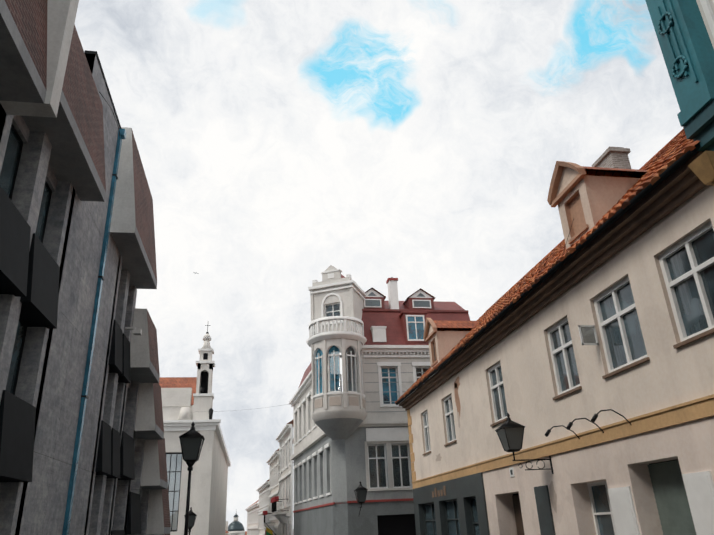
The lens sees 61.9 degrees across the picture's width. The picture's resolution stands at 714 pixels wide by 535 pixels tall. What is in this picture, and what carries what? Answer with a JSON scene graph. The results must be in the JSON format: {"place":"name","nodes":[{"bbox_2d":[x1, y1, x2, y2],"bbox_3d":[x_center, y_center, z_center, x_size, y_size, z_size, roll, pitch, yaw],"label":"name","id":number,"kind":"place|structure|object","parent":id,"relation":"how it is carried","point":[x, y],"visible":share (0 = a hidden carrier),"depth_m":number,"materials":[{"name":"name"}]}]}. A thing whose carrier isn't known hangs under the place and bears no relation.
{"place":"outdoors","nodes":[
{"label":"outdoors","id":0,"kind":"place"},
{"bbox_2d":[75,0,682,530],"label":"sky","id":1,"kind":"structure","parent":0,"point":[418,143],"materials":[{"name":"white"}]},
{"bbox_3d":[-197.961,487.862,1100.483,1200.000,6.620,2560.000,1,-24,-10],"label":"street ground","id":2,"kind":"structure","parent":0,"visible":0},
{"bbox_2d":[0,0,170,534],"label":"concrete building","id":3,"kind":"structure","parent":2,"relation":"on","point":[82,446],"depth_m":14.57,"materials":[{"name":"concrete"},{"name":"dark metal"},{"name":"red-brown brick"}]},
{"bbox_2d":[184,507,196,534],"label":"street lamp","id":4,"kind":"object","parent":2,"relation":"on","point":[192,516],"visible":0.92,"depth_m":31.97,"materials":[{"name":"black metal"}]},
{"bbox_2d":[179,422,204,534],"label":"street lamp","id":5,"kind":"object","parent":2,"relation":"on","point":[192,439],"visible":1,"depth_m":16.08,"materials":[{"name":"black metal"}]},
{"bbox_2d":[159,325,230,534],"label":"church front","id":6,"kind":"structure","parent":2,"relation":"on","point":[181,396],"depth_m":41.66,"materials":[{"name":"white paint"}]},
{"bbox_2d":[225,514,246,534],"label":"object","id":7,"kind":"object","parent":2,"relation":"on","point":[235,527],"visible":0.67,"depth_m":157.87,"materials":[{"name":"metal"}]},
{"bbox_2d":[245,420,293,534],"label":"buildings","id":8,"kind":"structure","parent":2,"relation":"on","point":[270,512],"depth_m":55.01,"materials":[{"name":"white paint"}]},
{"bbox_2d":[289,265,469,534],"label":"building","id":9,"kind":"structure","parent":2,"relation":"on","point":[351,437],"depth_m":33.52,"materials":[{"name":"white paint"}]},
{"bbox_2d":[354,481,367,514],"bbox_3d":[0.161,11.808,30.415,0.621,1.669,1.217,1,-24,-10],"label":"wall lantern","id":10,"kind":"object","parent":9,"relation":"attached to","point":[360,490],"visible":1,"depth_m":30.02,"materials":[{"name":"black metal"}]},
{"bbox_2d":[395,128,713,534],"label":"cream house","id":11,"kind":"structure","parent":2,"relation":"on","point":[614,312],"depth_m":14.03,"materials":[{"name":"beige paint"}]},
{"bbox_2d":[495,413,553,473],"bbox_3d":[4.381,4.576,15.536,1.296,1.580,0.592,1,-24,-10],"label":"wall lantern","id":12,"kind":"object","parent":11,"relation":"attached to","point":[510,432],"depth_m":15.35,"materials":[{"name":"black metal"}]},
{"bbox_2d":[395,129,699,402],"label":"cream house roof tiles","id":13,"kind":"object","parent":11,"relation":"attached to","point":[672,152],"visible":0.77,"depth_m":15.75,"materials":[{"name":"orange tile"}]},
{"bbox_2d":[545,409,631,438],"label":"wall lamps","id":14,"kind":"object","parent":11,"relation":"attached to","point":[570,424],"depth_m":13.02,"materials":[{"name":"black metal"}]},
{"bbox_2d":[645,0,713,185],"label":"teal house","id":15,"kind":"structure","parent":2,"relation":"on","point":[684,30],"depth_m":10.14,"materials":[{"name":"paint"}]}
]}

